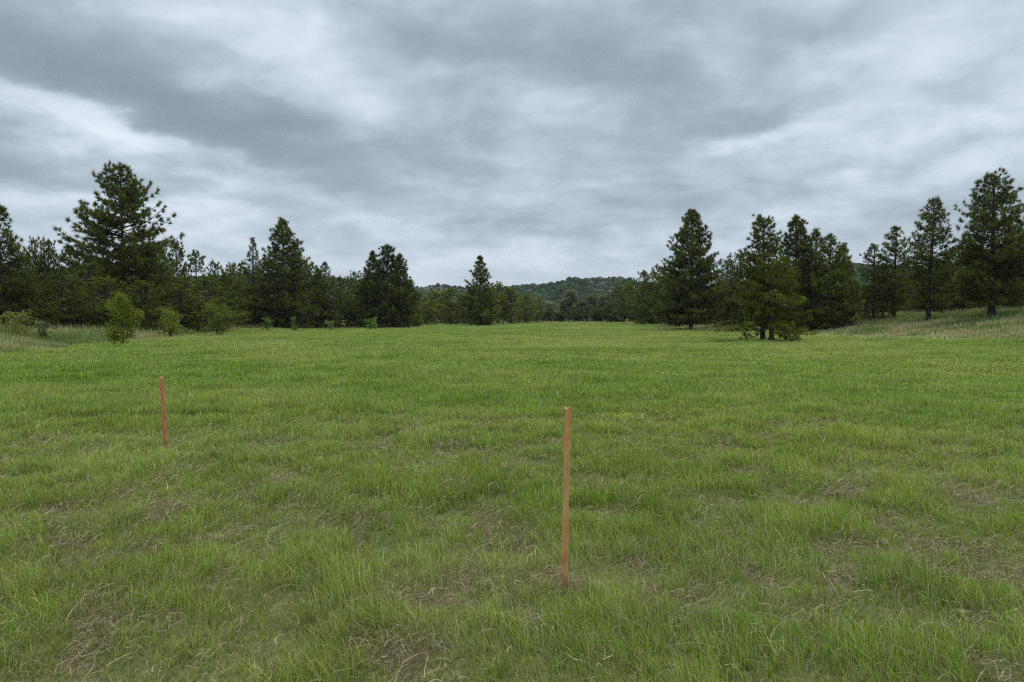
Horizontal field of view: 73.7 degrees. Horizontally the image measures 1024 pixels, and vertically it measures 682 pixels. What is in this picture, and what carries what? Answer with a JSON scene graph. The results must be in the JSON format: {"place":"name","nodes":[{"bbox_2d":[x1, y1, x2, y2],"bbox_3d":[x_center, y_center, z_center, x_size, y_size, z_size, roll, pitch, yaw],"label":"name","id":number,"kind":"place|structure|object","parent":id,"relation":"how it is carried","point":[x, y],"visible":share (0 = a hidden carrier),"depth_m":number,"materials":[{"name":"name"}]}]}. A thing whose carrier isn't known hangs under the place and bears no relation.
{"place":"outdoors","nodes":[
{"label":"outdoors","id":0,"kind":"place"},
{"bbox_2d":[127,273,466,316],"bbox_3d":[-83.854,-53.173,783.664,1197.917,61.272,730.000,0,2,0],"label":"hill","id":1,"kind":"structure","parent":0,"point":[427,288],"depth_m":813.85,"materials":[{"name":"green plant"}]},
{"bbox_2d":[28,263,969,320],"bbox_3d":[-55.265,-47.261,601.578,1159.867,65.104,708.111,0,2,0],"label":"hillside forest","id":2,"kind":"object","parent":1,"relation":"on","point":[547,291],"visible":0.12,"depth_m":494.96,"materials":[{"name":"green plant"}]},
{"bbox_2d":[0,303,1023,681],"bbox_3d":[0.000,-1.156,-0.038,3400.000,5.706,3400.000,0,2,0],"label":"ground","id":3,"kind":"structure","parent":0,"point":[256,647],"depth_m":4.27,"materials":[{"name":"green plant"}]},
{"bbox_2d":[0,309,41,337],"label":"bush","id":4,"kind":"object","parent":3,"relation":"on","point":[18,326],"visible":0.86,"depth_m":41.87,"materials":[{"name":"green plant"}]},
{"bbox_2d":[0,204,42,326],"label":"pine tree","id":5,"kind":"object","parent":3,"relation":"on","point":[10,246],"visible":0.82,"depth_m":52.01,"materials":[{"name":"green plant"}]},
{"bbox_2d":[4,246,50,320],"bbox_3d":[-44.688,-4.712,62.069,4.839,8.259,5.285,0,2,-14],"label":"pine tree","id":6,"kind":"object","parent":3,"relation":"on","point":[28,254],"visible":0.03,"depth_m":61.97,"materials":[{"name":"green plant"}]},
{"bbox_2d":[0,271,66,329],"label":"pine tree","id":7,"kind":"object","parent":3,"relation":"on","point":[45,310],"visible":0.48,"depth_m":54.01,"materials":[{"name":"green plant"}]},
{"bbox_2d":[22,235,56,319],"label":"pine tree","id":8,"kind":"object","parent":3,"relation":"on","point":[35,256],"visible":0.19,"depth_m":65.54,"materials":[{"name":"green plant"}]},
{"bbox_2d":[33,319,53,342],"bbox_3d":[-28.866,-0.564,42.030,1.035,1.622,1.075,2,3,44],"label":"bush","id":9,"kind":"object","parent":3,"relation":"on","point":[44,326],"visible":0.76,"depth_m":41.85,"materials":[{"name":"green plant"}]},
{"bbox_2d":[30,236,71,323],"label":"pine tree","id":10,"kind":"object","parent":3,"relation":"on","point":[50,250],"visible":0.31,"depth_m":66.41,"materials":[{"name":"green plant"}]},
{"bbox_2d":[29,269,107,330],"bbox_3d":[-38.200,-3.283,58.118,6.592,5.684,6.036,2,2,40],"label":"pine tree","id":11,"kind":"object","parent":3,"relation":"on","point":[62,279],"visible":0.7,"depth_m":57.81,"materials":[{"name":"green plant"}]},
{"bbox_2d":[46,246,99,322],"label":"pine tree","id":12,"kind":"object","parent":3,"relation":"on","point":[64,254],"visible":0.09,"depth_m":73.55,"materials":[{"name":"green plant"}]},
{"bbox_2d":[55,260,127,326],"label":"pine tree","id":13,"kind":"object","parent":3,"relation":"on","point":[90,274],"visible":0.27,"depth_m":65.62,"materials":[{"name":"green plant"}]},
{"bbox_2d":[50,276,158,329],"bbox_3d":[-36.545,-3.201,61.927,8.443,5.474,8.478,1,2,33],"label":"pine tree","id":14,"kind":"object","parent":3,"relation":"on","point":[109,289],"visible":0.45,"depth_m":61.28,"materials":[{"name":"green plant"}]},
{"bbox_2d":[53,159,186,292],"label":"pine tree","id":15,"kind":"object","parent":3,"relation":"on","point":[143,258],"visible":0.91,"depth_m":70.26,"materials":[{"name":"green plant"}]},
{"bbox_2d":[103,291,144,343],"bbox_3d":[-22.882,-1.268,39.993,2.080,3.304,2.222,1,2,16],"label":"sapling","id":16,"kind":"object","parent":3,"relation":"on","point":[119,315],"visible":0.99,"depth_m":39.87,"materials":[{"name":"green plant"}]},
{"bbox_2d":[99,268,179,321],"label":"pine tree","id":17,"kind":"object","parent":3,"relation":"on","point":[145,291],"visible":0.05,"depth_m":75.81,"materials":[{"name":"green plant"}]},
{"bbox_2d":[108,280,177,330],"bbox_3d":[-34.758,-3.118,63.716,6.834,5.273,6.542,-1,2,-33],"label":"bush","id":18,"kind":"object","parent":3,"relation":"on","point":[140,284],"visible":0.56,"depth_m":63.78,"materials":[{"name":"green plant"}]},
{"bbox_2d":[140,247,182,321],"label":"pine tree","id":19,"kind":"object","parent":3,"relation":"on","point":[169,264],"visible":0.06,"depth_m":81.70,"materials":[{"name":"green plant"}]},
{"bbox_2d":[159,377,167,448],"bbox_3d":[-4.224,0.969,8.297,0.053,1.072,0.037,-4,2,-18],"label":"wooden stake","id":20,"kind":"object","parent":3,"relation":"on","point":[163,409],"visible":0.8,"depth_m":8.28,"materials":[{"name":"red wood"}]},
{"bbox_2d":[157,306,183,336],"bbox_3d":[-29.206,-1.596,57.954,2.350,2.798,2.631,0,2,0],"label":"bush","id":21,"kind":"object","parent":3,"relation":"on","point":[168,320],"visible":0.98,"depth_m":57.82,"materials":[{"name":"green plant"}]},
{"bbox_2d":[158,240,195,308],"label":"pine tree","id":22,"kind":"object","parent":3,"relation":"on","point":[178,251],"visible":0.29,"depth_m":83.43,"materials":[{"name":"green plant"}]},
{"bbox_2d":[139,274,232,331],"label":"pine tree","id":23,"kind":"object","parent":3,"relation":"on","point":[189,320],"visible":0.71,"depth_m":71.32,"materials":[{"name":"green plant"}]},
{"bbox_2d":[186,249,205,321],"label":"pine tree","id":24,"kind":"object","parent":3,"relation":"on","point":[195,254],"visible":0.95,"depth_m":85.55,"materials":[{"name":"green plant"}]},
{"bbox_2d":[173,273,249,326],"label":"pine tree","id":25,"kind":"object","parent":3,"relation":"on","point":[207,281],"visible":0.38,"depth_m":79.83,"materials":[{"name":"green plant"}]},
{"bbox_2d":[200,302,233,334],"bbox_3d":[-27.608,-2.040,63.984,2.671,3.331,2.915,0,2,0],"label":"bush","id":26,"kind":"object","parent":3,"relation":"on","point":[216,317],"visible":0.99,"depth_m":63.74,"materials":[{"name":"green plant"}]},
{"bbox_2d":[197,260,240,322],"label":"pine tree","id":27,"kind":"object","parent":3,"relation":"on","point":[217,272],"visible":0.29,"depth_m":89.69,"materials":[{"name":"green plant"}]},
{"bbox_2d":[206,262,252,325],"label":"pine tree","id":28,"kind":"object","parent":3,"relation":"on","point":[237,290],"visible":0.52,"depth_m":91.77,"materials":[{"name":"green plant"}]},
{"bbox_2d":[226,259,255,310],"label":"pine tree","id":29,"kind":"object","parent":3,"relation":"on","point":[239,268],"visible":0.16,"depth_m":107.47,"materials":[{"name":"green plant"}]},
{"bbox_2d":[226,281,258,324],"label":"pine tree","id":30,"kind":"object","parent":3,"relation":"on","point":[242,294],"visible":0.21,"depth_m":96.01,"materials":[{"name":"green plant"}]},
{"bbox_2d":[237,237,264,320],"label":"pine tree","id":31,"kind":"object","parent":3,"relation":"on","point":[256,264],"visible":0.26,"depth_m":103.49,"materials":[{"name":"green plant"}]},
{"bbox_2d":[231,285,272,324],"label":"pine tree","id":32,"kind":"object","parent":3,"relation":"on","point":[259,317],"visible":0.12,"depth_m":99.36,"materials":[{"name":"green plant"}]},
{"bbox_2d":[261,317,272,330],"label":"bush","id":33,"kind":"object","parent":3,"relation":"on","point":[267,321],"visible":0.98,"depth_m":79.58,"materials":[{"name":"green plant"}]},
{"bbox_2d":[244,281,299,326],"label":"pine tree","id":34,"kind":"object","parent":3,"relation":"on","point":[252,298],"visible":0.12,"depth_m":99.46,"materials":[{"name":"green plant"}]},
{"bbox_2d":[243,217,319,328],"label":"pine tree","id":35,"kind":"object","parent":3,"relation":"on","point":[280,274],"visible":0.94,"depth_m":98.69,"materials":[{"name":"green plant"}]},
{"bbox_2d":[290,317,298,330],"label":"bush","id":36,"kind":"object","parent":3,"relation":"on","point":[293,322],"visible":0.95,"depth_m":85.77,"materials":[{"name":"green plant"}]},
{"bbox_2d":[278,280,320,325],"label":"pine tree","id":37,"kind":"object","parent":3,"relation":"on","point":[309,304],"visible":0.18,"depth_m":103.59,"materials":[{"name":"green plant"}]},
{"bbox_2d":[287,256,339,325],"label":"pine tree","id":38,"kind":"object","parent":3,"relation":"on","point":[311,262],"visible":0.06,"depth_m":111.41,"materials":[{"name":"green plant"}]},
{"bbox_2d":[300,276,332,326],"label":"pine tree","id":39,"kind":"object","parent":3,"relation":"on","point":[308,320],"visible":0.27,"depth_m":109.12,"materials":[{"name":"green plant"}]},
{"bbox_2d":[305,261,345,327],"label":"pine tree","id":40,"kind":"object","parent":3,"relation":"on","point":[322,286],"visible":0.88,"depth_m":107.48,"materials":[{"name":"green plant"}]},
{"bbox_2d":[327,274,359,326],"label":"pine tree","id":41,"kind":"object","parent":3,"relation":"on","point":[347,307],"visible":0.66,"depth_m":115.39,"materials":[{"name":"green plant"}]},
{"bbox_2d":[336,269,363,325],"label":"pine tree","id":42,"kind":"object","parent":3,"relation":"on","point":[355,282],"visible":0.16,"depth_m":124.17,"materials":[{"name":"green plant"}]},
{"bbox_2d":[339,275,385,326],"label":"pine tree","id":43,"kind":"object","parent":3,"relation":"on","point":[356,315],"visible":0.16,"depth_m":116.02,"materials":[{"name":"green plant"}]},
{"bbox_2d":[363,317,377,328],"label":"bush","id":44,"kind":"object","parent":3,"relation":"on","point":[369,326],"visible":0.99,"depth_m":95.77,"materials":[{"name":"green plant"}]},
{"bbox_2d":[349,244,420,327],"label":"pine tree","id":45,"kind":"object","parent":3,"relation":"on","point":[386,301],"visible":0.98,"depth_m":110.41,"materials":[{"name":"green plant"}]},
{"bbox_2d":[403,282,426,326],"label":"pine tree","id":46,"kind":"object","parent":3,"relation":"on","point":[421,317],"visible":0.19,"depth_m":122.01,"materials":[{"name":"green plant"}]},
{"bbox_2d":[413,291,436,320],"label":"juniper tree","id":47,"kind":"object","parent":3,"relation":"on","point":[421,296],"visible":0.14,"depth_m":149.36,"materials":[{"name":"green plant"}]},
{"bbox_2d":[418,301,440,323],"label":"juniper tree","id":48,"kind":"object","parent":3,"relation":"on","point":[429,312],"visible":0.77,"depth_m":139.25,"materials":[{"name":"green plant"}]},
{"bbox_2d":[421,288,452,322],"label":"juniper tree","id":49,"kind":"object","parent":3,"relation":"on","point":[435,293],"visible":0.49,"depth_m":154.26,"materials":[{"name":"green plant"}]},
{"bbox_2d":[437,285,458,322],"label":"juniper tree","id":50,"kind":"object","parent":3,"relation":"on","point":[448,292],"visible":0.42,"depth_m":156.85,"materials":[{"name":"green plant"}]},
{"bbox_2d":[435,299,463,323],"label":"juniper tree","id":51,"kind":"object","parent":3,"relation":"on","point":[445,310],"visible":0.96,"depth_m":141.55,"materials":[{"name":"green plant"}]},
{"bbox_2d":[452,293,468,323],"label":"juniper tree","id":52,"kind":"object","parent":3,"relation":"on","point":[460,298],"visible":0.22,"depth_m":149.71,"materials":[{"name":"green plant"}]},
{"bbox_2d":[458,291,477,318],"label":"juniper tree","id":53,"kind":"object","parent":3,"relation":"on","point":[466,300],"visible":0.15,"depth_m":141.16,"materials":[{"name":"green plant"}]},
{"bbox_2d":[456,255,501,324],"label":"pine tree","id":54,"kind":"object","parent":3,"relation":"on","point":[479,309],"visible":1,"depth_m":130.76,"materials":[{"name":"green plant"}]},
{"bbox_2d":[483,285,500,323],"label":"juniper tree","id":55,"kind":"object","parent":3,"relation":"on","point":[499,307],"visible":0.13,"depth_m":139.44,"materials":[{"name":"green plant"}]},
{"bbox_2d":[490,281,514,322],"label":"juniper tree","id":56,"kind":"object","parent":3,"relation":"on","point":[500,287],"visible":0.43,"depth_m":148.77,"materials":[{"name":"green plant"}]},
{"bbox_2d":[0,304,1023,357],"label":"rough grass","id":57,"kind":"structure","parent":3,"relation":"on","point":[62,336],"depth_m":55.11,"materials":[{"name":"green plant"}]},
{"bbox_2d":[499,286,524,322],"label":"juniper tree","id":58,"kind":"object","parent":3,"relation":"on","point":[510,312],"visible":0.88,"depth_m":149.38,"materials":[{"name":"green plant"}]},
{"bbox_2d":[516,293,539,322],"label":"juniper tree","id":59,"kind":"object","parent":3,"relation":"on","point":[526,299],"visible":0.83,"depth_m":157.13,"materials":[{"name":"green plant"}]},
{"bbox_2d":[528,296,546,321],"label":"juniper tree","id":60,"kind":"object","parent":3,"relation":"on","point":[539,304],"visible":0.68,"depth_m":164.36,"materials":[{"name":"green plant"}]},
{"bbox_2d":[539,305,554,320],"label":"scrub bush","id":61,"kind":"object","parent":3,"relation":"on","point":[548,313],"visible":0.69,"depth_m":183.84,"materials":[{"name":"green plant"}]},
{"bbox_2d":[543,300,558,321],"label":"broadleaf tree","id":62,"kind":"object","parent":3,"relation":"on","point":[555,307],"visible":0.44,"depth_m":203.65,"materials":[{"name":"green plant"}]},
{"bbox_2d":[554,311,567,320],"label":"scrub bush","id":63,"kind":"object","parent":3,"relation":"on","point":[560,315],"visible":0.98,"depth_m":185.74,"materials":[{"name":"green plant"}]},
{"bbox_2d":[562,407,570,593],"bbox_3d":[0.317,1.021,3.986,0.040,1.283,0.026,0,1,-18],"label":"wooden stake","id":64,"kind":"object","parent":3,"relation":"on","point":[566,478],"visible":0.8,"depth_m":3.97,"materials":[{"name":"brown wood"}]},
{"bbox_2d":[555,288,580,320],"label":"broadleaf tree","id":65,"kind":"object","parent":3,"relation":"on","point":[568,302],"visible":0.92,"depth_m":232.59,"materials":[{"name":"green plant"}]},
{"bbox_2d":[569,308,585,320],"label":"scrub bush","id":66,"kind":"object","parent":3,"relation":"on","point":[577,314],"visible":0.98,"depth_m":189.24,"materials":[{"name":"green plant"}]},
{"bbox_2d":[575,300,592,321],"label":"broadleaf tree","id":67,"kind":"object","parent":3,"relation":"on","point":[585,305],"visible":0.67,"depth_m":198.55,"materials":[{"name":"green plant"}]},
{"bbox_2d":[582,292,597,316],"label":"broadleaf tree","id":68,"kind":"object","parent":3,"relation":"on","point":[592,298],"visible":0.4,"depth_m":243.43,"materials":[{"name":"green plant"}]},
{"bbox_2d":[587,306,604,321],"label":"scrub bush","id":69,"kind":"object","parent":3,"relation":"on","point":[596,314],"visible":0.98,"depth_m":183.14,"materials":[{"name":"green plant"}]},
{"bbox_2d":[596,295,610,319],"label":"broadleaf tree","id":70,"kind":"object","parent":3,"relation":"on","point":[602,300],"visible":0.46,"depth_m":213.74,"materials":[{"name":"green plant"}]},
{"bbox_2d":[600,284,627,321],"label":"pine tree","id":71,"kind":"object","parent":3,"relation":"on","point":[613,294],"visible":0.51,"depth_m":179.44,"materials":[{"name":"green plant"}]},
{"bbox_2d":[606,305,622,321],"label":"scrub bush","id":72,"kind":"object","parent":3,"relation":"on","point":[609,316],"visible":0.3,"depth_m":179.38,"materials":[{"name":"green plant"}]},
{"bbox_2d":[612,306,625,321],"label":"scrub bush","id":73,"kind":"object","parent":3,"relation":"on","point":[613,313],"visible":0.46,"depth_m":175.52,"materials":[{"name":"green plant"}]},
{"bbox_2d":[610,281,640,321],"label":"pine tree","id":74,"kind":"object","parent":3,"relation":"on","point":[622,303],"visible":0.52,"depth_m":171.24,"materials":[{"name":"green plant"}]},
{"bbox_2d":[626,303,639,320],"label":"scrub bush","id":75,"kind":"object","parent":3,"relation":"on","point":[631,318],"visible":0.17,"depth_m":163.12,"materials":[{"name":"green plant"}]},
{"bbox_2d":[626,270,657,322],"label":"pine tree","id":76,"kind":"object","parent":3,"relation":"on","point":[643,274],"visible":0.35,"depth_m":149.51,"materials":[{"name":"green plant"}]},
{"bbox_2d":[625,281,666,323],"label":"pine tree","id":77,"kind":"object","parent":3,"relation":"on","point":[641,308],"visible":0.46,"depth_m":139.42,"materials":[{"name":"green plant"}]},
{"bbox_2d":[631,264,669,323],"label":"pine tree","id":78,"kind":"object","parent":3,"relation":"on","point":[648,302],"visible":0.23,"depth_m":139.57,"materials":[{"name":"green plant"}]},
{"bbox_2d":[644,259,676,324],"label":"pine tree","id":79,"kind":"object","parent":3,"relation":"on","point":[652,298],"visible":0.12,"depth_m":127.71,"materials":[{"name":"green plant"}]},
{"bbox_2d":[651,288,688,325],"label":"pine tree","id":80,"kind":"object","parent":3,"relation":"on","point":[665,292],"visible":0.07,"depth_m":118.25,"materials":[{"name":"green plant"}]},
{"bbox_2d":[646,207,737,329],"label":"pine tree","id":81,"kind":"object","parent":3,"relation":"on","point":[691,289],"visible":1,"depth_m":86.37,"materials":[{"name":"green plant"}]},
{"bbox_2d":[693,279,735,322],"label":"pine tree","id":82,"kind":"object","parent":3,"relation":"on","point":[713,301],"visible":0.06,"depth_m":111.30,"materials":[{"name":"green plant"}]},
{"bbox_2d":[709,258,743,318],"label":"pine tree","id":83,"kind":"object","parent":3,"relation":"on","point":[727,265],"visible":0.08,"depth_m":114.38,"materials":[{"name":"green plant"}]},
{"bbox_2d":[712,278,750,326],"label":"pine tree","id":84,"kind":"object","parent":3,"relation":"on","point":[726,311],"visible":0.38,"depth_m":95.68,"materials":[{"name":"green plant"}]},
{"bbox_2d":[709,252,758,323],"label":"pine tree","id":85,"kind":"object","parent":3,"relation":"on","point":[739,270],"visible":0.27,"depth_m":97.15,"materials":[{"name":"green plant"}]},
{"bbox_2d":[728,265,766,323],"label":"pine tree","id":86,"kind":"object","parent":3,"relation":"on","point":[741,317],"visible":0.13,"depth_m":91.63,"materials":[{"name":"green plant"}]},
{"bbox_2d":[724,212,798,339],"bbox_3d":[17.269,-4.476,47.437,4.973,8.970,3.842,1,2,18],"label":"pine tree","id":87,"kind":"object","parent":3,"relation":"on","point":[760,222],"visible":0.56,"depth_m":46.93,"materials":[{"name":"green plant"}]},
{"bbox_2d":[714,251,818,340],"bbox_3d":[17.381,-3.109,45.835,6.206,6.650,5.701,-1,2,-36],"label":"pine tree","id":88,"kind":"object","parent":3,"relation":"on","point":[773,326],"visible":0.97,"depth_m":45.16,"materials":[{"name":"green plant"}]},
{"bbox_2d":[772,213,831,331],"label":"pine tree","id":89,"kind":"object","parent":3,"relation":"on","point":[800,249],"visible":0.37,"depth_m":68.79,"materials":[{"name":"green plant"}]},
{"bbox_2d":[801,227,828,321],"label":"pine tree","id":90,"kind":"object","parent":3,"relation":"on","point":[818,235],"visible":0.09,"depth_m":73.33,"materials":[{"name":"green plant"}]},
{"bbox_2d":[797,232,864,329],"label":"pine tree","id":91,"kind":"object","parent":3,"relation":"on","point":[839,291],"visible":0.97,"depth_m":67.11,"materials":[{"name":"green plant"}]},
{"bbox_2d":[853,243,898,319],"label":"pine tree","id":92,"kind":"object","parent":3,"relation":"on","point":[865,310],"visible":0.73,"depth_m":71.59,"materials":[{"name":"green plant"}]},
{"bbox_2d":[856,270,896,307],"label":"pine tree","id":93,"kind":"object","parent":3,"relation":"on","point":[869,288],"visible":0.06,"depth_m":89.58,"materials":[{"name":"green plant"}]},
{"bbox_2d":[868,226,918,317],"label":"pine tree","id":94,"kind":"object","parent":3,"relation":"on","point":[895,284],"visible":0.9,"depth_m":69.49,"materials":[{"name":"green plant"}]},
{"bbox_2d":[875,266,926,308],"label":"pine tree","id":95,"kind":"object","parent":3,"relation":"on","point":[904,287],"visible":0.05,"depth_m":83.54,"materials":[{"name":"green plant"}]},
{"bbox_2d":[879,277,954,309],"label":"pine tree","id":96,"kind":"object","parent":3,"relation":"on","point":[910,297],"visible":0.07,"depth_m":77.39,"materials":[{"name":"green plant"}]},
{"bbox_2d":[899,195,959,320],"bbox_3d":[37.922,-7.463,61.829,5.046,11.504,5.093,0,2,0],"label":"pine tree","id":97,"kind":"object","parent":3,"relation":"on","point":[929,261],"visible":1,"depth_m":61.35,"materials":[{"name":"green plant"}]},
{"bbox_2d":[902,280,975,309],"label":"pine tree","id":98,"kind":"object","parent":3,"relation":"on","point":[949,291],"visible":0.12,"depth_m":73.25,"materials":[{"name":"green plant"}]},
{"bbox_2d":[931,248,969,298],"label":"pine tree","id":99,"kind":"object","parent":3,"relation":"on","point":[956,266],"visible":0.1,"depth_m":75.22,"materials":[{"name":"green plant"}]},
{"bbox_2d":[932,274,1009,309],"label":"pine tree","id":100,"kind":"object","parent":3,"relation":"on","point":[956,299],"visible":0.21,"depth_m":69.72,"materials":[{"name":"green plant"}]},
{"bbox_2d":[942,167,1023,318],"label":"pine tree","id":101,"kind":"object","parent":3,"relation":"on","point":[983,271],"visible":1,"depth_m":55.91,"materials":[{"name":"green plant"}]},
{"bbox_2d":[997,222,1023,306],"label":"pine tree","id":102,"kind":"object","parent":3,"relation":"on","point":[1016,279],"visible":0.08,"depth_m":62.11,"materials":[{"name":"green plant"}]},
{"bbox_2d":[0,391,1023,681],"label":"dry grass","id":103,"kind":"structure","parent":0,"point":[486,525],"depth_m":4.53,"materials":[{"name":"plant"}]},
{"bbox_2d":[0,0,1023,287],"label":"sky","id":104,"kind":"structure","parent":0,"point":[546,141],"materials":[{"name":"grey"}]},
{"bbox_2d":[524,281,640,300],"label":"hill","id":105,"kind":"structure","parent":0,"point":[565,283],"depth_m":521.44,"materials":[{"name":"green plant"}]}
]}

